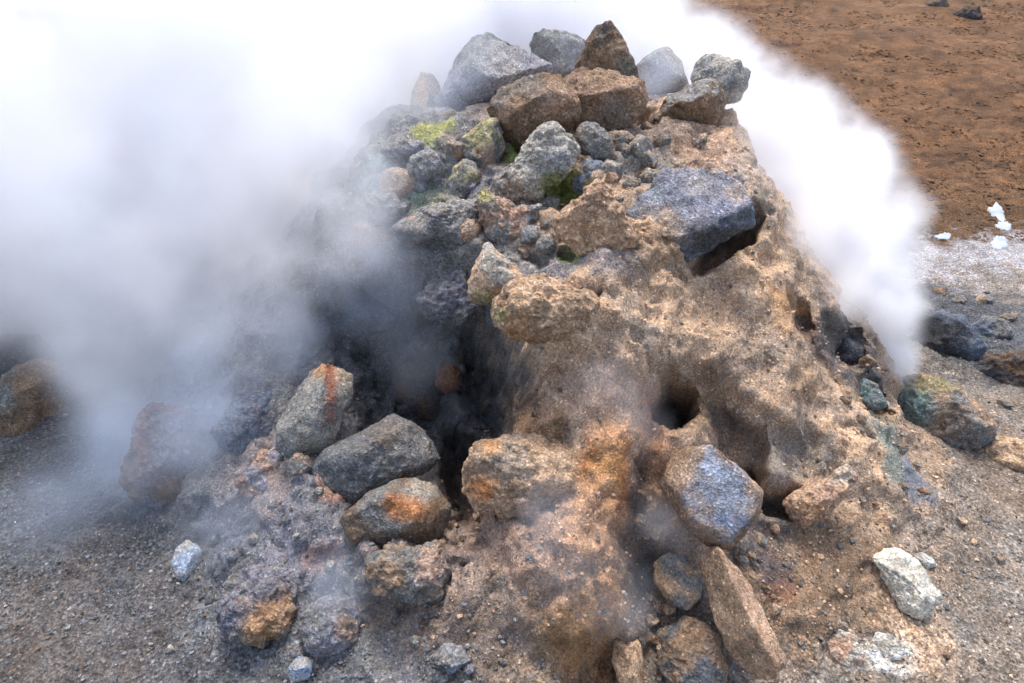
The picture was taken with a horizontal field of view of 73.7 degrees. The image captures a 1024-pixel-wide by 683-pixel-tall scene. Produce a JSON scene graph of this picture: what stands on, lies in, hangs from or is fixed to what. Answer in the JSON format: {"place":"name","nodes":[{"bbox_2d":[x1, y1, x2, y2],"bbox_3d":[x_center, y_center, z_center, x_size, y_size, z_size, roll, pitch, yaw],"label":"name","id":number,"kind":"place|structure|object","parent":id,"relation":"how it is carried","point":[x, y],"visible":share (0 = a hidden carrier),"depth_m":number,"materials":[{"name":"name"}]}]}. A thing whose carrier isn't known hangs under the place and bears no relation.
{"place":"outdoors","nodes":[
{"label":"outdoors","id":0,"kind":"place"},
{"bbox_2d":[0,0,1023,682],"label":"ground","id":1,"kind":"structure","parent":0,"point":[166,138],"depth_m":6.03,"materials":[{"name":"gravel"}]},
{"bbox_2d":[0,332,57,377],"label":"boulder","id":2,"kind":"object","parent":1,"relation":"on","point":[19,349],"visible":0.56,"depth_m":3.87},
{"bbox_2d":[0,358,77,435],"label":"boulder","id":3,"kind":"object","parent":1,"relation":"on","point":[35,392],"visible":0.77,"depth_m":3.46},
{"bbox_2d":[118,402,211,510],"bbox_3d":[-1.475,0.491,2.934,0.348,0.424,0.387,0,32,0],"label":"boulder","id":4,"kind":"object","parent":1,"relation":"on","point":[167,444],"visible":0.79,"depth_m":2.84,"materials":[{"name":"stone"}]},
{"bbox_2d":[170,540,202,580],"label":"stone","id":5,"kind":"object","parent":1,"relation":"on","point":[187,558],"visible":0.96,"depth_m":2.58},
{"bbox_2d":[204,593,214,604],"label":"stone","id":6,"kind":"object","parent":1,"relation":"on","point":[209,599],"visible":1,"depth_m":2.48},
{"bbox_2d":[215,562,302,648],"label":"boulder","id":7,"kind":"object","parent":1,"relation":"on","point":[257,606],"visible":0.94,"depth_m":2.29,"materials":[{"name":"stone"}]},
{"bbox_2d":[287,656,313,682],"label":"stone","id":8,"kind":"object","parent":1,"relation":"on","point":[299,668],"visible":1,"depth_m":2.23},
{"bbox_2d":[429,643,471,673],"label":"stone","id":9,"kind":"object","parent":1,"relation":"on","point":[450,658],"visible":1,"depth_m":2.16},
{"bbox_2d":[464,663,475,674],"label":"stone","id":10,"kind":"object","parent":1,"relation":"on","point":[469,668],"visible":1,"depth_m":2.16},
{"bbox_2d":[139,93,941,682],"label":"fumarole mound","id":11,"kind":"object","parent":1,"relation":"on","point":[667,381],"visible":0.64,"depth_m":2.65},
{"bbox_2d":[209,535,219,544],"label":"stone","id":12,"kind":"object","parent":11,"relation":"on","point":[213,540],"visible":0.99,"depth_m":2.65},
{"bbox_2d":[226,551,236,560],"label":"stone","id":13,"kind":"object","parent":11,"relation":"on","point":[231,555],"visible":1,"depth_m":2.50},
{"bbox_2d":[209,390,272,455],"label":"boulder","id":14,"kind":"object","parent":11,"relation":"on","point":[241,423],"visible":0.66,"depth_m":2.75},
{"bbox_2d":[246,533,259,544],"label":"stone","id":15,"kind":"object","parent":11,"relation":"on","point":[253,539],"visible":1,"depth_m":2.50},
{"bbox_2d":[234,445,283,502],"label":"boulder","id":16,"kind":"object","parent":11,"relation":"on","point":[253,480],"visible":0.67,"depth_m":2.60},
{"bbox_2d":[287,452,311,475],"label":"stone","id":17,"kind":"object","parent":11,"relation":"on","point":[298,463],"visible":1,"depth_m":2.51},
{"bbox_2d":[275,364,353,459],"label":"boulder","id":18,"kind":"object","parent":11,"relation":"on","point":[309,422],"visible":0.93,"depth_m":2.56,"materials":[{"name":"stone"}]},
{"bbox_2d":[297,594,360,657],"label":"boulder","id":19,"kind":"object","parent":11,"relation":"on","point":[328,625],"visible":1,"depth_m":2.28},
{"bbox_2d":[324,559,336,570],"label":"stone","id":20,"kind":"object","parent":11,"relation":"on","point":[329,565],"visible":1,"depth_m":2.40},
{"bbox_2d":[343,253,376,289],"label":"rock","id":21,"kind":"object","parent":11,"relation":"on","point":[358,269],"visible":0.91,"depth_m":2.83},
{"bbox_2d":[325,283,399,339],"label":"boulder","id":22,"kind":"object","parent":11,"relation":"on","point":[354,313],"visible":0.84,"depth_m":2.99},
{"bbox_2d":[352,221,388,250],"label":"rock","id":23,"kind":"object","parent":11,"relation":"on","point":[366,235],"visible":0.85,"depth_m":2.82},
{"bbox_2d":[308,413,440,504],"bbox_3d":[-0.541,0.451,2.627,0.496,0.295,0.277,-16,35,-23],"label":"boulder","id":24,"kind":"object","parent":11,"relation":"on","point":[353,469],"visible":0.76,"depth_m":2.53,"materials":[{"name":"stone"}]},
{"bbox_2d":[364,191,407,226],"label":"rock","id":25,"kind":"object","parent":11,"relation":"on","point":[390,207],"visible":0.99,"depth_m":2.81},
{"bbox_2d":[339,477,451,551],"bbox_3d":[-0.413,0.621,2.456,0.388,0.241,0.238,0,32,0],"label":"boulder","id":26,"kind":"object","parent":11,"relation":"on","point":[415,511],"visible":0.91,"depth_m":2.37,"materials":[{"name":"stone"}]},
{"bbox_2d":[379,167,416,198],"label":"rock","id":27,"kind":"object","parent":11,"relation":"on","point":[400,183],"visible":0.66,"depth_m":2.87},
{"bbox_2d":[380,133,423,165],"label":"rock","id":28,"kind":"object","parent":11,"relation":"on","point":[401,148],"visible":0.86,"depth_m":2.93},
{"bbox_2d":[364,539,451,604],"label":"boulder","id":29,"kind":"object","parent":11,"relation":"on","point":[418,574],"visible":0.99,"depth_m":2.26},
{"bbox_2d":[409,635,420,644],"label":"stone","id":30,"kind":"object","parent":11,"relation":"on","point":[414,639],"visible":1,"depth_m":2.27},
{"bbox_2d":[393,361,441,420],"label":"boulder","id":31,"kind":"object","parent":11,"relation":"on","point":[418,393],"visible":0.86,"depth_m":3.13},
{"bbox_2d":[411,180,429,192],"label":"stone","id":32,"kind":"object","parent":11,"relation":"on","point":[420,186],"visible":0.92,"depth_m":2.89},
{"bbox_2d":[406,149,444,180],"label":"rock","id":33,"kind":"object","parent":11,"relation":"on","point":[425,165],"visible":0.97,"depth_m":2.87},
{"bbox_2d":[410,72,440,107],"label":"boulder","id":34,"kind":"object","parent":11,"relation":"on","point":[426,89],"visible":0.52,"depth_m":3.54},
{"bbox_2d":[434,361,461,394],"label":"stone","id":35,"kind":"object","parent":11,"relation":"on","point":[447,379],"visible":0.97,"depth_m":3.14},
{"bbox_2d":[415,267,484,326],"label":"boulder","id":36,"kind":"object","parent":11,"relation":"on","point":[444,300],"visible":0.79,"depth_m":2.76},
{"bbox_2d":[445,244,458,249],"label":"rock","id":37,"kind":"object","parent":11,"relation":"on","point":[449,247],"visible":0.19,"depth_m":2.77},
{"bbox_2d":[391,197,483,246],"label":"boulder","id":38,"kind":"object","parent":37,"relation":"on","point":[433,225],"visible":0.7,"depth_m":2.73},
{"bbox_2d":[446,139,465,159],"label":"rock","id":39,"kind":"object","parent":11,"relation":"on","point":[454,148],"visible":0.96,"depth_m":2.95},
{"bbox_2d":[445,159,481,198],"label":"boulder","id":40,"kind":"object","parent":11,"relation":"on","point":[464,173],"visible":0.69,"depth_m":2.90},
{"bbox_2d":[459,218,481,242],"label":"rock","id":41,"kind":"object","parent":11,"relation":"on","point":[470,230],"visible":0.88,"depth_m":2.71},
{"bbox_2d":[459,117,505,168],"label":"boulder","id":42,"kind":"object","parent":11,"relation":"on","point":[484,142],"visible":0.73,"depth_m":2.97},
{"bbox_2d":[434,32,552,108],"bbox_3d":[-0.095,-1.341,3.553,0.611,0.476,0.390,0,32,0],"label":"boulder","id":43,"kind":"object","parent":11,"relation":"on","point":[486,66],"visible":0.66,"depth_m":3.42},
{"bbox_2d":[467,242,523,304],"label":"boulder","id":44,"kind":"object","parent":11,"relation":"on","point":[494,271],"visible":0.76,"depth_m":2.54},
{"bbox_2d":[476,188,541,244],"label":"boulder","id":45,"kind":"object","parent":11,"relation":"on","point":[503,221],"visible":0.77,"depth_m":2.67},
{"bbox_2d":[461,432,572,519],"bbox_3d":[0.042,0.447,2.362,0.433,0.319,0.308,0,32,0],"label":"boulder","id":46,"kind":"object","parent":11,"relation":"on","point":[501,472],"visible":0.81,"depth_m":2.25,"materials":[{"name":"stone"}]},
{"bbox_2d":[517,247,530,258],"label":"stone","id":47,"kind":"object","parent":11,"relation":"on","point":[524,253],"visible":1,"depth_m":2.66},
{"bbox_2d":[519,225,539,244],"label":"rock","id":48,"kind":"object","parent":11,"relation":"on","point":[529,235],"visible":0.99,"depth_m":2.65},
{"bbox_2d":[486,72,581,150],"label":"boulder","id":49,"kind":"object","parent":11,"relation":"on","point":[523,108],"visible":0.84,"depth_m":2.97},
{"bbox_2d":[490,121,580,203],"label":"boulder","id":50,"kind":"object","parent":11,"relation":"on","point":[545,159],"visible":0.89,"depth_m":2.79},
{"bbox_2d":[154,97,930,680],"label":"crumbs","id":51,"kind":"object","parent":11,"relation":"on","point":[660,677],"visible":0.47,"depth_m":2.69,"materials":[{"name":"stone"}]},
{"bbox_2d":[490,272,599,344],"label":"boulder","id":52,"kind":"object","parent":11,"relation":"on","point":[535,309],"visible":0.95,"depth_m":2.23,"materials":[{"name":"stone"}]},
{"bbox_2d":[536,236,556,254],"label":"rock","id":53,"kind":"object","parent":11,"relation":"on","point":[545,245],"visible":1,"depth_m":2.59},
{"bbox_2d":[540,215,552,227],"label":"stone","id":54,"kind":"object","parent":11,"relation":"on","point":[544,221],"visible":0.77,"depth_m":2.67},
{"bbox_2d":[542,196,559,209],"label":"rock","id":55,"kind":"object","parent":11,"relation":"on","point":[551,201],"visible":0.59,"depth_m":2.88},
{"bbox_2d":[529,28,584,77],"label":"boulder","id":56,"kind":"object","parent":11,"relation":"on","point":[560,51],"visible":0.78,"depth_m":3.55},
{"bbox_2d":[571,158,602,192],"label":"stone","id":57,"kind":"object","parent":11,"relation":"on","point":[588,166],"visible":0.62,"depth_m":2.88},
{"bbox_2d":[548,178,638,256],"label":"boulder","id":58,"kind":"object","parent":11,"relation":"on","point":[590,218],"visible":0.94,"depth_m":2.44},
{"bbox_2d":[574,121,617,161],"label":"stone","id":59,"kind":"object","parent":11,"relation":"on","point":[594,140],"visible":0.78,"depth_m":2.92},
{"bbox_2d":[564,67,648,131],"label":"boulder","id":60,"kind":"object","parent":11,"relation":"on","point":[610,100],"visible":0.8,"depth_m":3.06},
{"bbox_2d":[574,20,638,77],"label":"boulder","id":61,"kind":"object","parent":60,"relation":"on","point":[606,48],"visible":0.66,"depth_m":3.12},
{"bbox_2d":[600,159,623,178],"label":"rock","id":62,"kind":"object","parent":11,"relation":"on","point":[607,165],"visible":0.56,"depth_m":2.85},
{"bbox_2d":[604,172,619,183],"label":"stone","id":63,"kind":"object","parent":11,"relation":"on","point":[612,177],"visible":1,"depth_m":2.81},
{"bbox_2d":[609,130,635,150],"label":"rock","id":64,"kind":"object","parent":11,"relation":"on","point":[621,136],"visible":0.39,"depth_m":3.00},
{"bbox_2d":[617,142,631,156],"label":"stone","id":65,"kind":"object","parent":11,"relation":"on","point":[625,148],"visible":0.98,"depth_m":2.98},
{"bbox_2d":[612,638,643,682],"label":"boulder","id":66,"kind":"object","parent":11,"relation":"on","point":[627,662],"visible":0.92,"depth_m":2.25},
{"bbox_2d":[622,178,640,188],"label":"stone","id":67,"kind":"object","parent":11,"relation":"on","point":[630,182],"visible":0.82,"depth_m":2.80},
{"bbox_2d":[633,513,646,526],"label":"stone","id":68,"kind":"object","parent":11,"relation":"on","point":[640,520],"visible":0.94,"depth_m":2.41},
{"bbox_2d":[629,134,651,159],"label":"rock","id":69,"kind":"object","parent":11,"relation":"on","point":[640,145],"visible":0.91,"depth_m":2.96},
{"bbox_2d":[640,121,653,129],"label":"stone","id":70,"kind":"object","parent":11,"relation":"on","point":[646,125],"visible":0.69,"depth_m":3.22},
{"bbox_2d":[643,593,653,602],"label":"stone","id":71,"kind":"object","parent":11,"relation":"on","point":[648,597],"visible":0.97,"depth_m":2.49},
{"bbox_2d":[639,167,659,183],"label":"rock","id":72,"kind":"object","parent":11,"relation":"on","point":[648,175],"visible":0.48,"depth_m":2.88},
{"bbox_2d":[642,149,657,167],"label":"stone","id":73,"kind":"object","parent":11,"relation":"on","point":[650,159],"visible":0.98,"depth_m":2.97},
{"bbox_2d":[646,614,659,626],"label":"stone","id":74,"kind":"object","parent":11,"relation":"on","point":[653,620],"visible":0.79,"depth_m":2.42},
{"bbox_2d":[649,528,660,540],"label":"stone","id":75,"kind":"object","parent":11,"relation":"on","point":[654,535],"visible":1,"depth_m":2.47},
{"bbox_2d":[653,132,671,145],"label":"stone","id":76,"kind":"object","parent":11,"relation":"on","point":[661,138],"visible":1,"depth_m":3.04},
{"bbox_2d":[637,46,688,94],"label":"boulder","id":77,"kind":"object","parent":11,"relation":"on","point":[661,70],"visible":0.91,"depth_m":3.53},
{"bbox_2d":[662,600,675,615],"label":"stone","id":78,"kind":"object","parent":11,"relation":"on","point":[668,608],"visible":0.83,"depth_m":2.41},
{"bbox_2d":[653,553,701,610],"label":"boulder","id":79,"kind":"object","parent":11,"relation":"on","point":[677,581],"visible":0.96,"depth_m":2.36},
{"bbox_2d":[626,167,755,262],"bbox_3d":[0.678,-0.513,2.718,0.483,0.327,0.356,-11,34,-18],"label":"boulder","id":80,"kind":"object","parent":11,"relation":"on","point":[693,213],"visible":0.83,"depth_m":2.64,"materials":[{"name":"stone"}]},
{"bbox_2d":[658,78,725,125],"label":"boulder","id":81,"kind":"object","parent":11,"relation":"on","point":[702,101],"visible":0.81,"depth_m":3.12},
{"bbox_2d":[690,53,750,104],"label":"boulder","id":82,"kind":"object","parent":81,"relation":"on","point":[730,76],"visible":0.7,"depth_m":3.19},
{"bbox_2d":[692,132,707,146],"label":"stone","id":83,"kind":"object","parent":11,"relation":"on","point":[700,140],"visible":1,"depth_m":3.05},
{"bbox_2d":[660,444,763,549],"bbox_3d":[0.674,0.498,2.304,0.287,0.318,0.316,-16,35,-23],"label":"boulder","id":84,"kind":"object","parent":11,"relation":"on","point":[712,494],"visible":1,"depth_m":2.23,"materials":[{"name":"stone"}]},
{"bbox_2d":[735,555,748,563],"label":"stone","id":85,"kind":"object","parent":11,"relation":"on","point":[740,559],"visible":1,"depth_m":2.38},
{"bbox_2d":[700,545,787,680],"bbox_3d":[0.714,0.842,2.160,0.123,0.291,0.390,-14,35,-22],"label":"boulder","id":86,"kind":"object","parent":11,"relation":"on","point":[752,646],"visible":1,"depth_m":2.12,"materials":[{"name":"stone"}]},
{"bbox_2d":[746,551,756,561],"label":"stone","id":87,"kind":"object","parent":11,"relation":"on","point":[751,556],"visible":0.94,"depth_m":2.40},
{"bbox_2d":[756,532,768,545],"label":"stone","id":88,"kind":"object","parent":11,"relation":"on","point":[762,539],"visible":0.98,"depth_m":2.46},
{"bbox_2d":[770,524,779,534],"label":"stone","id":89,"kind":"object","parent":11,"relation":"on","point":[774,529],"visible":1,"depth_m":2.49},
{"bbox_2d":[769,603,781,615],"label":"stone","id":90,"kind":"object","parent":11,"relation":"on","point":[775,609],"visible":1,"depth_m":2.32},
{"bbox_2d":[782,464,858,528],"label":"boulder","id":91,"kind":"object","parent":11,"relation":"on","point":[807,505],"visible":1,"depth_m":2.48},
{"bbox_2d":[839,395,851,404],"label":"stone","id":92,"kind":"object","parent":11,"relation":"on","point":[846,399],"visible":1,"depth_m":2.82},
{"bbox_2d":[836,333,864,364],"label":"boulder","id":93,"kind":"object","parent":11,"relation":"on","point":[850,350],"visible":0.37,"depth_m":3.14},
{"bbox_2d":[856,414,866,424],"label":"stone","id":94,"kind":"object","parent":11,"relation":"on","point":[861,419],"visible":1,"depth_m":2.78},
{"bbox_2d":[858,354,877,367],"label":"stone","id":95,"kind":"object","parent":11,"relation":"on","point":[865,359],"visible":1,"depth_m":3.03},
{"bbox_2d":[866,427,876,436],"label":"stone","id":96,"kind":"object","parent":11,"relation":"on","point":[871,431],"visible":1,"depth_m":2.79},
{"bbox_2d":[859,377,887,409],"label":"boulder","id":97,"kind":"object","parent":11,"relation":"on","point":[872,396],"visible":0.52,"depth_m":2.98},
{"bbox_2d":[897,443,907,454],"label":"stone","id":98,"kind":"object","parent":11,"relation":"on","point":[903,449],"visible":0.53,"depth_m":2.98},
{"bbox_2d":[654,615,728,682],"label":"boulder","id":99,"kind":"object","parent":1,"relation":"on","point":[688,648],"visible":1,"depth_m":2.23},
{"bbox_2d":[431,0,1023,243],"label":"moor litter","id":100,"kind":"object","parent":1,"relation":"on","point":[905,190],"visible":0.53,"depth_m":8.59,"materials":[{"name":"soil"}]},
{"bbox_2d":[796,635,806,645],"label":"stone","id":101,"kind":"object","parent":1,"relation":"on","point":[801,640],"visible":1,"depth_m":2.30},
{"bbox_2d":[827,629,864,666],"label":"rock","id":102,"kind":"object","parent":1,"relation":"on","point":[843,647],"visible":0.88,"depth_m":2.29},
{"bbox_2d":[872,632,911,660],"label":"stone","id":103,"kind":"object","parent":1,"relation":"on","point":[891,647],"visible":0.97,"depth_m":2.29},
{"bbox_2d":[872,547,941,620],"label":"boulder","id":104,"kind":"object","parent":1,"relation":"on","point":[915,592],"visible":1,"depth_m":2.41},
{"bbox_2d":[914,552,935,568],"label":"stone","id":105,"kind":"object","parent":1,"relation":"on","point":[926,561],"visible":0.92,"depth_m":2.57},
{"bbox_2d":[924,0,948,6],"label":"boulder","id":106,"kind":"object","parent":1,"relation":"on","point":[940,3],"visible":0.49,"depth_m":13.92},
{"bbox_2d":[932,287,946,295],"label":"stone","id":107,"kind":"object","parent":1,"relation":"on","point":[940,290],"visible":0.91,"depth_m":4.70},
{"bbox_2d":[933,232,950,239],"bbox_3d":[3.447,-0.830,5.445,0.179,0.039,0.105,-16,35,-24],"label":"snow patch","id":108,"kind":"object","parent":1,"relation":"on","point":[945,235],"visible":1,"depth_m":5.43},
{"bbox_2d":[897,372,997,450],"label":"boulder","id":109,"kind":"object","parent":1,"relation":"on","point":[951,415],"visible":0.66,"depth_m":3.25,"materials":[{"name":"stone"}]},
{"bbox_2d":[912,309,988,360],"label":"boulder","id":110,"kind":"object","parent":1,"relation":"on","point":[950,333],"visible":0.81,"depth_m":3.99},
{"bbox_2d":[952,295,966,303],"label":"stone","id":111,"kind":"object","parent":1,"relation":"on","point":[960,299],"visible":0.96,"depth_m":4.58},
{"bbox_2d":[953,5,982,19],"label":"boulder","id":112,"kind":"object","parent":1,"relation":"on","point":[970,12],"visible":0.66,"depth_m":13.25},
{"bbox_2d":[975,294,993,303],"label":"stone","id":113,"kind":"object","parent":1,"relation":"on","point":[985,298],"visible":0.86,"depth_m":4.59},
{"bbox_2d":[972,315,1014,339],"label":"boulder","id":114,"kind":"object","parent":1,"relation":"on","point":[994,327],"visible":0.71,"depth_m":4.19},
{"bbox_2d":[987,202,1005,221],"bbox_3d":[4.163,-1.109,5.867,0.128,0.062,0.471,10,33,15],"label":"snow patch","id":115,"kind":"object","parent":1,"relation":"on","point":[996,210],"visible":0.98,"depth_m":5.85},
{"bbox_2d":[974,350,1023,385],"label":"boulder","id":116,"kind":"object","parent":1,"relation":"on","point":[1006,368],"visible":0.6,"depth_m":3.80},
{"bbox_2d":[990,235,1007,250],"bbox_3d":[3.804,-0.757,5.331,0.126,0.036,0.378,26,40,35],"label":"snow patch","id":117,"kind":"object","parent":1,"relation":"on","point":[999,242],"visible":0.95,"depth_m":5.32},
{"bbox_2d":[982,435,1023,472],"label":"boulder","id":118,"kind":"object","parent":1,"relation":"on","point":[1005,451],"visible":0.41,"depth_m":3.21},
{"bbox_2d":[995,220,1011,230],"bbox_3d":[4.061,-0.959,5.651,0.128,0.034,0.314,20,37,29],"label":"snow patch","id":119,"kind":"object","parent":1,"relation":"on","point":[1003,225],"visible":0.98,"depth_m":5.61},
{"bbox_2d":[997,399,1013,407],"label":"stone","id":120,"kind":"object","parent":1,"relation":"on","point":[1005,403],"visible":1,"depth_m":3.60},
{"bbox_2d":[998,313,1017,321],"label":"stone","id":121,"kind":"object","parent":1,"relation":"on","point":[1011,317],"visible":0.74,"depth_m":4.39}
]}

